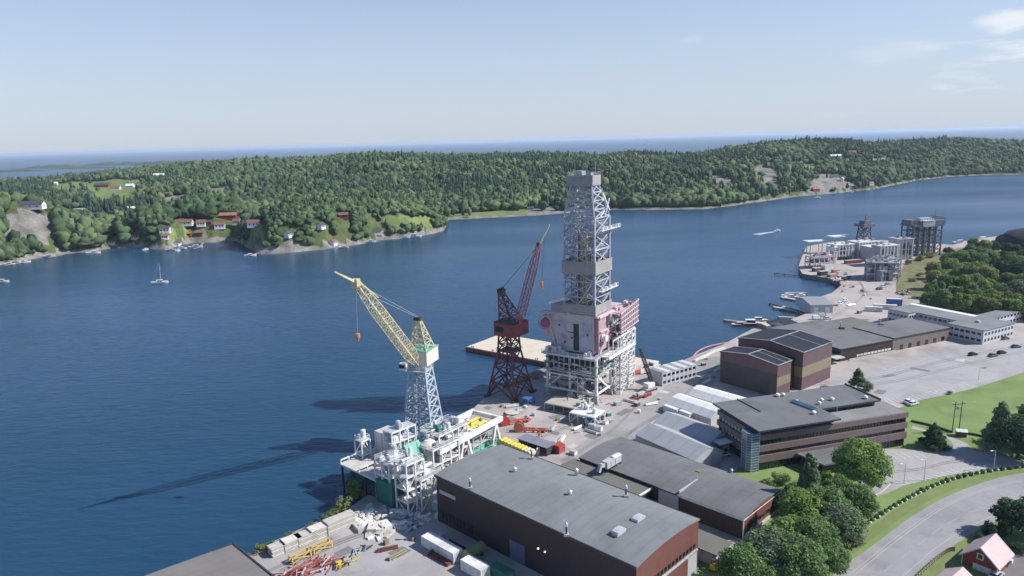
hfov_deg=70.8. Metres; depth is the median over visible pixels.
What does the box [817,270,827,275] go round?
crate
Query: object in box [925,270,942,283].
broadleaf tree
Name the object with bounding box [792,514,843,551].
broadleaf tree
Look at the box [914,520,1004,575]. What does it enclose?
verge
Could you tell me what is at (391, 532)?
concrete block
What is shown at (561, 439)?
pipe bundle
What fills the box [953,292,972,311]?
broadleaf tree
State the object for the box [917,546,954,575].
wooden fence
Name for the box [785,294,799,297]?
motor boat
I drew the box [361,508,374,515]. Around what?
concrete block
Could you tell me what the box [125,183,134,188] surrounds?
house
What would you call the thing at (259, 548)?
bush
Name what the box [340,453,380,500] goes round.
loading platform
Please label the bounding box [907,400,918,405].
parked car
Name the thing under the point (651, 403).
pipe bundle
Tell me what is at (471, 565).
container
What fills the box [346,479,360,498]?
bush
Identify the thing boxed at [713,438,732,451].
entrance hut
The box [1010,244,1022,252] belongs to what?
broadleaf tree
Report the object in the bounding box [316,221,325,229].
house
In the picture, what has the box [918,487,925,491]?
shrub
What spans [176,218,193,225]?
house
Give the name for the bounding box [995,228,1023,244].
rock knoll
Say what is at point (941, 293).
broadleaf tree
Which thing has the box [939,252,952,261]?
broadleaf tree
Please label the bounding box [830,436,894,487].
broadleaf tree
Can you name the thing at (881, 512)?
shrub
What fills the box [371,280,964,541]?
yard patches
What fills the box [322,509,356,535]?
slab stack
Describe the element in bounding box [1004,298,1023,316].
broadleaf tree
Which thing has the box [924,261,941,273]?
broadleaf tree
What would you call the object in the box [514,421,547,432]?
reel trailer
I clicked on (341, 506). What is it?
bush
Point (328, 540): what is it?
lifting frame
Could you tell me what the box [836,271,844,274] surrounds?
crate
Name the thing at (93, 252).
motor boat
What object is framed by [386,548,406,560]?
pipe bundle
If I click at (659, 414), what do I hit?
tyre marks
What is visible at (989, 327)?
white office
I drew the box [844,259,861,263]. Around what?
crate
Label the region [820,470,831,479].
bush
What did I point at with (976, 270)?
broadleaf tree
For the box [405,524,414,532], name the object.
concrete block
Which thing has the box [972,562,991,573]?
garage door
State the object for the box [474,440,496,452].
cargo basket
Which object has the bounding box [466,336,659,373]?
barge
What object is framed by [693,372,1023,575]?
grass
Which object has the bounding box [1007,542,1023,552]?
bush
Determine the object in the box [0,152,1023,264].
hills
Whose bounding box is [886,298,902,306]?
container
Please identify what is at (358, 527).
concrete block
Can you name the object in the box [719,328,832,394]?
stepped hall
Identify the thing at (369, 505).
concrete block
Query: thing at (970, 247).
broadleaf tree
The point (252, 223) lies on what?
house
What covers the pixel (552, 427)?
pipe bundle
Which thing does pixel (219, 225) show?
house
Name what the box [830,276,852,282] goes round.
scrap heap
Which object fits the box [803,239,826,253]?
raised platform
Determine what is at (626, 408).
yard marking
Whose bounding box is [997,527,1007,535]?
bush
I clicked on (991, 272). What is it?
broadleaf tree
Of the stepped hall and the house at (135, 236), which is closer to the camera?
the stepped hall
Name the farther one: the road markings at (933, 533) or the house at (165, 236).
the house at (165, 236)
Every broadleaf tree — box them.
[716,541,777,575]
[739,523,796,575]
[768,514,805,537]
[771,530,828,575]
[774,486,825,518]
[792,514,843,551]
[807,484,853,521]
[815,539,851,574]
[818,502,869,552]
[822,473,854,495]
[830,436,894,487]
[841,482,879,519]
[918,292,928,304]
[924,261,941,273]
[924,283,939,292]
[924,291,936,306]
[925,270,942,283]
[932,280,945,288]
[934,288,954,295]
[935,273,948,281]
[935,289,951,308]
[937,261,946,270]
[938,269,951,275]
[938,294,956,310]
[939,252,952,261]
[941,257,959,268]
[943,275,958,288]
[947,262,964,269]
[947,285,958,293]
[949,267,965,275]
[951,250,970,262]
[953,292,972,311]
[957,274,975,286]
[957,286,970,293]
[961,265,974,274]
[962,244,975,250]
[962,262,972,266]
[964,282,977,291]
[966,289,991,297]
[967,237,979,246]
[967,249,976,262]
[968,267,987,276]
[969,294,984,313]
[970,252,991,265]
[970,273,984,281]
[972,260,987,266]
[972,288,998,297]
[972,299,986,313]
[975,246,988,253]
[975,279,990,290]
[977,239,991,249]
[979,266,999,281]
[982,297,997,312]
[983,251,1000,266]
[984,293,1001,299]
[985,278,997,289]
[988,299,1006,311]
[988,496,1023,534]
[990,242,1000,250]
[990,414,1023,457]
[992,283,1016,295]
[993,260,1007,273]
[994,291,1008,296]
[999,243,1012,251]
[999,272,1013,283]
[1001,264,1015,274]
[1002,251,1016,256]
[1002,291,1022,298]
[1004,254,1023,264]
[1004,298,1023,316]
[1007,274,1018,282]
[1007,279,1023,293]
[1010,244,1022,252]
[1012,404,1023,418]
[1013,263,1023,274]
[1015,273,1023,279]
[1016,495,1023,528]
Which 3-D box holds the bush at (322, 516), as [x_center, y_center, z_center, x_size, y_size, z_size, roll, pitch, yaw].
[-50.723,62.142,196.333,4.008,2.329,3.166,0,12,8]
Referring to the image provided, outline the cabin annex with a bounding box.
[938,567,971,575]
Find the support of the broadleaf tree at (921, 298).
on the ground at (541, 418)
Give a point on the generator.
(590, 419)
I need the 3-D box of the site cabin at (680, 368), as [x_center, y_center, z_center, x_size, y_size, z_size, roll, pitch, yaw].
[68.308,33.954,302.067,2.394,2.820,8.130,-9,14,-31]
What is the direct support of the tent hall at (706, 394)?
on the ground at (541, 418)
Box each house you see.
[17,200,46,209]
[93,183,110,186]
[106,238,115,245]
[110,185,120,189]
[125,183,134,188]
[131,233,138,239]
[158,225,170,233]
[160,233,168,239]
[173,239,181,245]
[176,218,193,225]
[194,230,202,235]
[196,219,205,226]
[206,220,212,224]
[213,221,225,229]
[218,212,237,219]
[232,218,240,224]
[246,219,260,227]
[283,229,293,237]
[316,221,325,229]
[329,238,337,246]
[338,212,348,218]
[372,228,381,234]
[811,187,819,191]
[830,174,838,178]
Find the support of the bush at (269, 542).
on the ground at (541, 418)
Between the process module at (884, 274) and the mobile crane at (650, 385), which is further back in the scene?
the process module at (884, 274)
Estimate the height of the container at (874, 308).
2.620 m
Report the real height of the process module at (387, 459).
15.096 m
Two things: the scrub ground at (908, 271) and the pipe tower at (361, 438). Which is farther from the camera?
the scrub ground at (908, 271)
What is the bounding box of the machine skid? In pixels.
[544,395,593,416]
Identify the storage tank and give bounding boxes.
[375,477,403,507]
[462,541,485,557]
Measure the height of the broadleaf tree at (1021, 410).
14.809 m
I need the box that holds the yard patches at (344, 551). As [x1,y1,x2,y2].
[306,291,986,557]
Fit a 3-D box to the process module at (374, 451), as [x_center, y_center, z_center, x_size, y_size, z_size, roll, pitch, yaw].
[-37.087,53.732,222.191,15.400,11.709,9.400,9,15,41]
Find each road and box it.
[560,357,719,463]
[624,427,722,469]
[833,473,1023,575]
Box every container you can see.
[421,531,462,564]
[428,539,466,566]
[432,499,437,511]
[460,554,489,575]
[490,561,514,575]
[554,442,564,453]
[663,404,679,413]
[677,408,692,418]
[864,306,882,311]
[873,303,896,308]
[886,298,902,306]
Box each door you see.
[509,539,524,565]
[536,447,539,455]
[687,552,696,575]
[703,455,713,465]
[760,379,769,394]
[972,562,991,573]
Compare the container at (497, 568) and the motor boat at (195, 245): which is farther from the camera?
the motor boat at (195, 245)
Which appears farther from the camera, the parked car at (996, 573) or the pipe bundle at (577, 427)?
the pipe bundle at (577, 427)
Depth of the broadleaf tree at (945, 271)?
475.21 m
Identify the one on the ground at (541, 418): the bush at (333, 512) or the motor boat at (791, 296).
the bush at (333, 512)
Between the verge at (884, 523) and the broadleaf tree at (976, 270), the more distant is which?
the broadleaf tree at (976, 270)
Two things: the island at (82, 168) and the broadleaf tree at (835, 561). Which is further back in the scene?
the island at (82, 168)
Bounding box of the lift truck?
[709,556,718,572]
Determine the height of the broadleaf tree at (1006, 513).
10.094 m
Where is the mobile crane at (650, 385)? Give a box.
[638,348,657,391]
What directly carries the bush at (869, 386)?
on the ground at (541, 418)
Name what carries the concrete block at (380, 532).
on the yard asphalt
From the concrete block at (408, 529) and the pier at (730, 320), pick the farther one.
the pier at (730, 320)
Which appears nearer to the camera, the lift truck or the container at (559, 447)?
the lift truck
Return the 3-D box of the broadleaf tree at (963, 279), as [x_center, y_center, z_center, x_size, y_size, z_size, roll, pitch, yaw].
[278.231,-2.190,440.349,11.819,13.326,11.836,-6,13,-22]
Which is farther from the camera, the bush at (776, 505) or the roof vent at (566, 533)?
the bush at (776, 505)
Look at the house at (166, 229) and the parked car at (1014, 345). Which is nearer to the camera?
the parked car at (1014, 345)
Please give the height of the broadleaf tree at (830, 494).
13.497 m
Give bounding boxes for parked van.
[812,315,821,319]
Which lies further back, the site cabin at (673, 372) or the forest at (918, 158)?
the forest at (918, 158)
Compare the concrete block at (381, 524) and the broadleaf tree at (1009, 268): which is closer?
the concrete block at (381, 524)
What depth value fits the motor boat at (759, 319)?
401.57 m
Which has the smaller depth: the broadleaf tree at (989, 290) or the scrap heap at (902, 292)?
the broadleaf tree at (989, 290)
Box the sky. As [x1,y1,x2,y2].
[0,0,1023,154]
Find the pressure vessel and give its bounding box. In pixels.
[420,438,438,478]
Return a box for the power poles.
[952,401,965,432]
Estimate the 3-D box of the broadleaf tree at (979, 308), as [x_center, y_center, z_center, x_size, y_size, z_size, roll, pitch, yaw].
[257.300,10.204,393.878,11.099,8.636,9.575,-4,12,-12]
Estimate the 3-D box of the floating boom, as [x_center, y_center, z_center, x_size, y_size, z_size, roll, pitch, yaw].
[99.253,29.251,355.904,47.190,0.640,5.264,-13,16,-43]
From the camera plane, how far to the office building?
226.21 m
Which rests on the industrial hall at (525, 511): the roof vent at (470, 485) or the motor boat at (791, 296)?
the roof vent at (470, 485)
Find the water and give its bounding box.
[0,128,1023,575]
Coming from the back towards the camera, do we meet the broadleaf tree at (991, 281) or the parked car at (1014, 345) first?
the broadleaf tree at (991, 281)
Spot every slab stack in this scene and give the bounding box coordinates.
[267,540,290,557]
[280,533,300,552]
[295,529,317,547]
[306,521,327,540]
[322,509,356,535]
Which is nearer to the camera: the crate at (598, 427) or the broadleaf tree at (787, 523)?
the broadleaf tree at (787, 523)
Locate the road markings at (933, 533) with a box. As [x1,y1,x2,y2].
[848,479,1023,575]
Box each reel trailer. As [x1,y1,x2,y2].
[500,415,530,426]
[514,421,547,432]
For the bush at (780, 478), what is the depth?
208.38 m
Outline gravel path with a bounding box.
[983,550,1023,575]
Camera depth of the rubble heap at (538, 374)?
309.08 m
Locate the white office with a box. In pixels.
[887,303,1021,344]
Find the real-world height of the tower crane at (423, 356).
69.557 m
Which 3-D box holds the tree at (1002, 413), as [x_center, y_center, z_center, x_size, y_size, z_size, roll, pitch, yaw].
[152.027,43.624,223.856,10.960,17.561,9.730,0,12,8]
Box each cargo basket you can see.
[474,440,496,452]
[487,433,501,444]
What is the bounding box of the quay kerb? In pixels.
[694,347,725,361]
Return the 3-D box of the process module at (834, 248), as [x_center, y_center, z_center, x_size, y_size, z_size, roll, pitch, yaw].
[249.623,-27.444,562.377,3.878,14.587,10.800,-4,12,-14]
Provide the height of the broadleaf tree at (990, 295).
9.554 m
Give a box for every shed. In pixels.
[517,434,555,455]
[697,529,732,563]
[757,321,773,328]
[767,318,797,326]
[795,296,833,313]
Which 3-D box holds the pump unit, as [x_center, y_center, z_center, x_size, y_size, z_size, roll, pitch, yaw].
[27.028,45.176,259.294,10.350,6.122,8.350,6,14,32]
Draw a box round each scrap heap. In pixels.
[272,553,342,575]
[332,553,358,568]
[352,543,372,554]
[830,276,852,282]
[895,289,911,295]
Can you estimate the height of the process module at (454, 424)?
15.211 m
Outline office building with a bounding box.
[713,383,908,472]
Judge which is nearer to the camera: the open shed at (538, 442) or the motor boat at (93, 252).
the open shed at (538, 442)
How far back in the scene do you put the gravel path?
166.72 m
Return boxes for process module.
[368,444,402,457]
[374,444,409,488]
[393,446,426,515]
[405,461,441,511]
[416,428,459,477]
[419,414,468,467]
[804,252,834,267]
[825,244,838,262]
[826,241,854,260]
[847,238,878,258]
[860,243,875,259]
[864,258,898,280]
[870,253,901,277]
[871,241,898,259]
[875,266,893,281]
[888,235,914,259]
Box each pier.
[723,319,756,324]
[769,303,805,313]
[773,306,793,311]
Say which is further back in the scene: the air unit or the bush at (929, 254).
the bush at (929, 254)
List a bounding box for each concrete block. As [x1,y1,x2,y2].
[353,522,364,533]
[360,521,367,527]
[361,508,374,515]
[365,503,372,509]
[365,530,371,538]
[367,522,377,533]
[367,533,375,539]
[374,506,386,514]
[376,520,385,527]
[376,528,386,536]
[381,519,392,529]
[382,513,394,519]
[384,529,395,537]
[389,508,397,513]
[390,520,405,525]
[392,513,402,518]
[396,508,407,516]
[397,524,407,530]
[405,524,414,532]
[413,518,425,522]
[416,514,424,518]
[425,517,431,522]
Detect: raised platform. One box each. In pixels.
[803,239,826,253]
[827,234,853,242]
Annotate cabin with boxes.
[374,425,399,452]
[649,367,666,379]
[649,376,666,385]
[654,366,670,377]
[659,365,675,376]
[663,364,679,375]
[667,363,683,374]
[671,362,687,373]
[675,361,691,372]
[675,375,679,382]
[679,360,695,370]
[958,533,1014,573]
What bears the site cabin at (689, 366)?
on the site cabin
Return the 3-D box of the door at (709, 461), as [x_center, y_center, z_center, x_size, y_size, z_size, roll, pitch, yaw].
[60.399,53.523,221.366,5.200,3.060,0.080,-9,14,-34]
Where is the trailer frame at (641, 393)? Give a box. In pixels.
[632,391,650,398]
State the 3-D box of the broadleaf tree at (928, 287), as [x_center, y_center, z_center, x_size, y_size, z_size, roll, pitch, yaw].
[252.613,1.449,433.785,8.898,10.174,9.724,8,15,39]
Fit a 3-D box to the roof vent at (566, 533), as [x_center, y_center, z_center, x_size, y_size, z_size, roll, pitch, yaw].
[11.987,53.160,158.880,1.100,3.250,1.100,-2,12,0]
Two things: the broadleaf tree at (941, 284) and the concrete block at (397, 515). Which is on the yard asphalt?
the concrete block at (397, 515)
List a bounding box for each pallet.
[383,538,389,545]
[409,535,415,541]
[505,409,518,414]
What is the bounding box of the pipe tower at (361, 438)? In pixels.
[354,429,371,459]
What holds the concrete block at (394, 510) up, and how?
on the ground at (541, 418)
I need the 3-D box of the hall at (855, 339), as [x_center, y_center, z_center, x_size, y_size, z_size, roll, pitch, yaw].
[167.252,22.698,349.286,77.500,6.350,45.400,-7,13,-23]
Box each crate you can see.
[435,531,444,537]
[569,449,577,455]
[588,422,595,429]
[594,424,602,431]
[602,419,608,424]
[613,400,621,405]
[633,401,639,406]
[812,267,821,271]
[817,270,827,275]
[821,264,835,270]
[826,273,837,276]
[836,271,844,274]
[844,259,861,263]
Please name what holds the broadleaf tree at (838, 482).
on the grass at (981, 404)
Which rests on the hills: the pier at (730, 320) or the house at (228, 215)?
the house at (228, 215)
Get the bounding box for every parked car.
[722,451,730,456]
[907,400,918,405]
[987,353,997,356]
[988,570,1004,575]
[996,350,1006,353]
[1010,344,1021,347]
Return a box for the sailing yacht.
[150,266,168,283]
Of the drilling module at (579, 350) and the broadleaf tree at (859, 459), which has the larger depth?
the drilling module at (579, 350)
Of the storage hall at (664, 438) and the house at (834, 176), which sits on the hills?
the house at (834, 176)
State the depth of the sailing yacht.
567.16 m
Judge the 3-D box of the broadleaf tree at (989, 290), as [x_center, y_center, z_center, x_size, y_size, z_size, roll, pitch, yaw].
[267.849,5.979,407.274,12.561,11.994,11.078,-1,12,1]
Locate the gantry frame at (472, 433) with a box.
[409,409,502,458]
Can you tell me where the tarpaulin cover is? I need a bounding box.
[399,438,426,466]
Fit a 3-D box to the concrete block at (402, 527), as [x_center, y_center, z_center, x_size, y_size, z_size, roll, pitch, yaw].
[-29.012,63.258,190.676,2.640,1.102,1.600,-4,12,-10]
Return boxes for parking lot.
[823,336,1023,402]
[861,426,1023,495]
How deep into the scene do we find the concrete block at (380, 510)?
198.99 m
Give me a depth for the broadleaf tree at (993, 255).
516.70 m
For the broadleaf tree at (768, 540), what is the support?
on the grass at (981, 404)
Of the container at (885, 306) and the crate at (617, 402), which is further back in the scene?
the container at (885, 306)
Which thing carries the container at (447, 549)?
on the yard asphalt
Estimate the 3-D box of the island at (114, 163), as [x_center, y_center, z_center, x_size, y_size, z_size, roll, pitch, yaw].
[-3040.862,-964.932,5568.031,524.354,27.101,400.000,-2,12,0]
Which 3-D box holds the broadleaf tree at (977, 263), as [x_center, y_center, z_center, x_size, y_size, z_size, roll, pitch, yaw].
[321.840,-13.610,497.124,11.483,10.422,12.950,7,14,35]
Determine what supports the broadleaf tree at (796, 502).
on the grass at (981, 404)
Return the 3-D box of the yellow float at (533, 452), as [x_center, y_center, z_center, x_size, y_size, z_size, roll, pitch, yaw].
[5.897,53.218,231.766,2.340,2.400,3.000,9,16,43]
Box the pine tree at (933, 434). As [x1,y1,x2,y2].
[917,422,951,450]
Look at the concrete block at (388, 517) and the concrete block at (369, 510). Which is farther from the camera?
the concrete block at (369, 510)
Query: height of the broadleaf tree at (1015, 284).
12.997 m
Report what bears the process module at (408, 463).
on the ground at (541, 418)
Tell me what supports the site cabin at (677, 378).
on the yard road at (633, 419)
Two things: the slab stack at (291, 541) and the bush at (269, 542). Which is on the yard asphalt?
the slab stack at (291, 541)
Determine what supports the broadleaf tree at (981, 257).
on the scrub ground at (908, 271)
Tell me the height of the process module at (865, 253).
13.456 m
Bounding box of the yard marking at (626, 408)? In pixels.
[613,407,655,429]
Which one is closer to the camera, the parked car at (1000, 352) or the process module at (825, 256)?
the parked car at (1000, 352)
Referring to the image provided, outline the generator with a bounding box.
[583,417,597,425]
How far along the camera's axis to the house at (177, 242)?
782.08 m
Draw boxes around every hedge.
[911,420,951,432]
[967,432,984,436]
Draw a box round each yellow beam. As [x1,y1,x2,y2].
[463,415,481,427]
[470,419,488,429]
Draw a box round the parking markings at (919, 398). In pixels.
[864,352,1002,494]
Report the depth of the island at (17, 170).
4287.16 m
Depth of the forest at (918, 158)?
1481.61 m
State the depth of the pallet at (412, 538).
184.85 m
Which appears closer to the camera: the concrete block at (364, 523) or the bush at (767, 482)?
the concrete block at (364, 523)
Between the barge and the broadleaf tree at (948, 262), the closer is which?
the barge
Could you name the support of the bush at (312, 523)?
on the ground at (541, 418)
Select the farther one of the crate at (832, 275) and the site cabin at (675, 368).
the crate at (832, 275)
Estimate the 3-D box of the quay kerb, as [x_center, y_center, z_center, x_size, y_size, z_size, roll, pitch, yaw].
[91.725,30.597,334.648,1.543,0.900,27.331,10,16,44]
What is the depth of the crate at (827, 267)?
527.69 m
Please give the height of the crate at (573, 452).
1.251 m
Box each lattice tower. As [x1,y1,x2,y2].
[854,216,875,239]
[900,212,945,256]
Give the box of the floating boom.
[693,342,726,355]
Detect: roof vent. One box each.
[468,477,471,488]
[564,522,568,536]
[623,485,628,497]
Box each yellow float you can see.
[498,437,507,444]
[526,448,535,455]
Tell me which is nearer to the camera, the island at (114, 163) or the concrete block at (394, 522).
the concrete block at (394, 522)
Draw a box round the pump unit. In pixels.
[569,402,604,425]
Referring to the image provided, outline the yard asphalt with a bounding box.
[259,512,445,575]
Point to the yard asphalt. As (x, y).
(417, 560)
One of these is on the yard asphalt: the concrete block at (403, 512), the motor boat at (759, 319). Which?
the concrete block at (403, 512)
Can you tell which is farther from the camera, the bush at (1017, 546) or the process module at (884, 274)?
the process module at (884, 274)
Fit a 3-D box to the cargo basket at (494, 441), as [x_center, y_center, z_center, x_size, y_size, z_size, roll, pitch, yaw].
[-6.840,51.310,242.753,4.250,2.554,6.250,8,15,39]
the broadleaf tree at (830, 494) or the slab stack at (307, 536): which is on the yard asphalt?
the slab stack at (307, 536)
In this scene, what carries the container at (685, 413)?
on the yard road at (632, 436)
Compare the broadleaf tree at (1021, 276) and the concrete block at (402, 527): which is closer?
the concrete block at (402, 527)
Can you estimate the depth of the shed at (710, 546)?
172.99 m
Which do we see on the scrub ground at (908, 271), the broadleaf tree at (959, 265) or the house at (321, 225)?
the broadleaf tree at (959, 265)
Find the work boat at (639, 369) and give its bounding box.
[629,360,660,374]
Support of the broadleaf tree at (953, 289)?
on the scrub ground at (908, 271)
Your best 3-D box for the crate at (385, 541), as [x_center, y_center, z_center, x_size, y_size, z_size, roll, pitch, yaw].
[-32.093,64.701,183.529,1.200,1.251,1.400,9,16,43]
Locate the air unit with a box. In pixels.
[597,452,621,472]
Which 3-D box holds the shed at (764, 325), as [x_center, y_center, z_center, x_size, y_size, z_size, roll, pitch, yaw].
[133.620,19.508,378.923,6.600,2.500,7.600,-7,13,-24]
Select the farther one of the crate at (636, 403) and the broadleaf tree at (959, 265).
the broadleaf tree at (959, 265)
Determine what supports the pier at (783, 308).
on the water
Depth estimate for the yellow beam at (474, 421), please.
242.75 m
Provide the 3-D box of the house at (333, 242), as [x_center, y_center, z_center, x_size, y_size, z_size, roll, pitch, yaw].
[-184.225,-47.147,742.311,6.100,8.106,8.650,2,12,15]
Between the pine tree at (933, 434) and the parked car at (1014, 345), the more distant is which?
the parked car at (1014, 345)
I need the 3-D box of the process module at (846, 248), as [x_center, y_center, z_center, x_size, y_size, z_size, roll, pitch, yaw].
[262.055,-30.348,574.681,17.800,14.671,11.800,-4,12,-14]
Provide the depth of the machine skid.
270.73 m
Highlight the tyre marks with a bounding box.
[269,276,1023,571]
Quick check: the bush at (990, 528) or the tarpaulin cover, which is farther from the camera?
the tarpaulin cover
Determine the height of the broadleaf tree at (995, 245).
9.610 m
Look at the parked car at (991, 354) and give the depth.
319.80 m
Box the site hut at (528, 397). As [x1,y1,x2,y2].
[521,395,534,405]
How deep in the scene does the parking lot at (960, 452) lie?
219.67 m
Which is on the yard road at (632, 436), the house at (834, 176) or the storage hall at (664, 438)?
the storage hall at (664, 438)
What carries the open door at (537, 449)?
in the open shed at (538, 442)
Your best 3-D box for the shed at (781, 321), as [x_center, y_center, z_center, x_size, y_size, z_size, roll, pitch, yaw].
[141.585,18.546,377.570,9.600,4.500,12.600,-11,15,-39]
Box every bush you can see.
[254,543,265,553]
[264,540,275,549]
[283,531,293,537]
[305,520,317,528]
[319,511,332,519]
[328,507,339,516]
[334,495,352,511]
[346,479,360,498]
[758,478,775,486]
[771,471,791,485]
[773,495,782,511]
[784,481,796,493]
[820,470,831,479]
[862,380,873,390]
[915,255,924,260]
[925,251,935,257]
[942,247,954,252]
[972,532,983,539]
[981,520,1003,538]
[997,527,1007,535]
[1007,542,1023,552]
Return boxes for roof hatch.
[611,526,625,537]
[631,513,645,522]
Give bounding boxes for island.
[0,169,47,171]
[23,165,91,168]
[48,167,118,169]
[82,162,138,165]
[132,160,184,165]
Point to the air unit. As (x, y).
(611, 461)
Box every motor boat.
[86,250,100,253]
[188,244,202,247]
[407,233,421,237]
[731,321,745,325]
[736,319,760,325]
[752,317,768,321]
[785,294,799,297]
[952,240,965,243]
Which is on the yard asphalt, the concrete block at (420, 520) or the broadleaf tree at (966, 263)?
the concrete block at (420, 520)
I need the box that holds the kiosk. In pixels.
[955,428,967,437]
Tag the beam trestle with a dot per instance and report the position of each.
(480, 438)
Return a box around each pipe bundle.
[377,544,397,552]
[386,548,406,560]
[505,404,518,407]
[548,424,556,430]
[558,434,565,442]
[572,424,583,430]
[584,428,597,433]
[644,402,657,405]
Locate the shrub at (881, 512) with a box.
[878,510,885,515]
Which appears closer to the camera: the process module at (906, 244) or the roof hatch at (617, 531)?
the roof hatch at (617, 531)
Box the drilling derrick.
[562,159,620,315]
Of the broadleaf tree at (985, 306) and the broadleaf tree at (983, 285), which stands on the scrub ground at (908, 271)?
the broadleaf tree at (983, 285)
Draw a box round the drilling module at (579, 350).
[538,297,638,405]
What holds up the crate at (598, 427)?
on the yard road at (633, 419)
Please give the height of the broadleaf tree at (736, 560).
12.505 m
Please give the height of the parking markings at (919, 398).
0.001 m
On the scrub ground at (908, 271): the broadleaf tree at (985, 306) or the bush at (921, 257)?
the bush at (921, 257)
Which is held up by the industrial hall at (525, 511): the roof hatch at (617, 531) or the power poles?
the roof hatch at (617, 531)
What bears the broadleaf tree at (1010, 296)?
on the scrub ground at (908, 271)
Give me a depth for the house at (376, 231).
788.88 m
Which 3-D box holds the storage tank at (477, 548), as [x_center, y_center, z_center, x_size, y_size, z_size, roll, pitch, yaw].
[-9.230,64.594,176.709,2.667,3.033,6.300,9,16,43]
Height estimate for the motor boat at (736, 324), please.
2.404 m
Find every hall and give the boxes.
[145,543,273,575]
[434,444,699,575]
[560,437,781,539]
[635,423,721,465]
[653,411,725,447]
[667,394,718,425]
[688,385,745,402]
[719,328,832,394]
[771,317,950,361]
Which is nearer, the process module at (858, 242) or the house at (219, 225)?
the process module at (858, 242)
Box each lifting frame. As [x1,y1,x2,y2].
[288,547,311,564]
[310,538,332,554]
[383,420,416,454]
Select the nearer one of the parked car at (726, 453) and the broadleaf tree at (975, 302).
the parked car at (726, 453)
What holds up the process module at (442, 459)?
on the ground at (541, 418)
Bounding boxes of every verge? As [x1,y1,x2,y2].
[847,467,1023,553]
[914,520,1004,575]
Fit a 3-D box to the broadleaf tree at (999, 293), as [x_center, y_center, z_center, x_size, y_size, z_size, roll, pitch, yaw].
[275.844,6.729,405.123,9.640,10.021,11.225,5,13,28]
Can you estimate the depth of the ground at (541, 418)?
287.95 m
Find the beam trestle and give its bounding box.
[464,421,495,452]
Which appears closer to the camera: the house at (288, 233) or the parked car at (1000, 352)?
the parked car at (1000, 352)
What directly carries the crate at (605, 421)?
on the ground at (541, 418)
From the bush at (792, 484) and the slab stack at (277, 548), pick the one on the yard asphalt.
the slab stack at (277, 548)
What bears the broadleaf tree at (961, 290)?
on the scrub ground at (908, 271)
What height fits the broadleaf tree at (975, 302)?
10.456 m
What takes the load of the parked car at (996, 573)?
on the gravel path
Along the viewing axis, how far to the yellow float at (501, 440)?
240.74 m
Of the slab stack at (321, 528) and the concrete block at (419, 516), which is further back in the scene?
the concrete block at (419, 516)
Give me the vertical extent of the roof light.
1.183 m
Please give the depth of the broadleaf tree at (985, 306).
389.42 m
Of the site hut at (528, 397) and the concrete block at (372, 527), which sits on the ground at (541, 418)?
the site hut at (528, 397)
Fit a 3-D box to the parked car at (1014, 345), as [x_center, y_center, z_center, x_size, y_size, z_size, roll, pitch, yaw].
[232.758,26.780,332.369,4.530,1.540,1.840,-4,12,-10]
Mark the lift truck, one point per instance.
(712, 566)
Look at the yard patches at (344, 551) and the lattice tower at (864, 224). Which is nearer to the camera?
the yard patches at (344, 551)
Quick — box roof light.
[791,399,818,410]
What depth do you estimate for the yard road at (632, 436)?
243.94 m
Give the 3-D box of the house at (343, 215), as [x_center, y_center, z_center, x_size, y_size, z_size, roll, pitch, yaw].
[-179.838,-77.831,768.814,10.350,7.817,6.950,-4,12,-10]
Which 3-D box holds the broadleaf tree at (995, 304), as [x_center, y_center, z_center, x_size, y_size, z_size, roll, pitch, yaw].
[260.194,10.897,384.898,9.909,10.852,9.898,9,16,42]
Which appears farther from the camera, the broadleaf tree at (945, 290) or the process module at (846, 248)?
the process module at (846, 248)
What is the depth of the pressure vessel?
217.41 m
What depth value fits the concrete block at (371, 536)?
186.49 m
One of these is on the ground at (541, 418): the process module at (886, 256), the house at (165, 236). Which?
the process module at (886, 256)
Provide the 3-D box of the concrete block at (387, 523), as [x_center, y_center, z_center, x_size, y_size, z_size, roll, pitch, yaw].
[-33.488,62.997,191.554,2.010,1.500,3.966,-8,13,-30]
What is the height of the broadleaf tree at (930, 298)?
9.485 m
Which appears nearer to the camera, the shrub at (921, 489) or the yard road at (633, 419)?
the shrub at (921, 489)
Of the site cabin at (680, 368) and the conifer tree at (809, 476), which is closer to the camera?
the conifer tree at (809, 476)
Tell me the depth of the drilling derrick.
271.91 m
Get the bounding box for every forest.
[0,134,1023,213]
[0,170,781,260]
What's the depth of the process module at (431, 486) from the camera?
201.00 m
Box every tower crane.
[333,271,442,445]
[483,224,549,403]
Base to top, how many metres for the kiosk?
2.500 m
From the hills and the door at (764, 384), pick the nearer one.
the door at (764, 384)
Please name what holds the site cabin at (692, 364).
on the site cabin
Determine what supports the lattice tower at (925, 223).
on the scrub ground at (908, 271)
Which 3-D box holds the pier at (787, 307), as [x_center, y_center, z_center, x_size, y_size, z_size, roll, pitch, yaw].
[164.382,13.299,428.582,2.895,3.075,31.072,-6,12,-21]
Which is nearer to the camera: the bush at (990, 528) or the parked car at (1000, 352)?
the bush at (990, 528)
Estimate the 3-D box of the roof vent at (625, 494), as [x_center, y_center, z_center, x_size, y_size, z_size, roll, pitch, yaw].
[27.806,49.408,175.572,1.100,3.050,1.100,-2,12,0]
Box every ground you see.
[247,236,1023,575]
[896,244,1000,298]
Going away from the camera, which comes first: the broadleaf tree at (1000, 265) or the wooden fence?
the wooden fence
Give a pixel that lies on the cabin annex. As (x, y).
(958, 571)
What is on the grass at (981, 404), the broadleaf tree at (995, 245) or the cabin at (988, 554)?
the cabin at (988, 554)

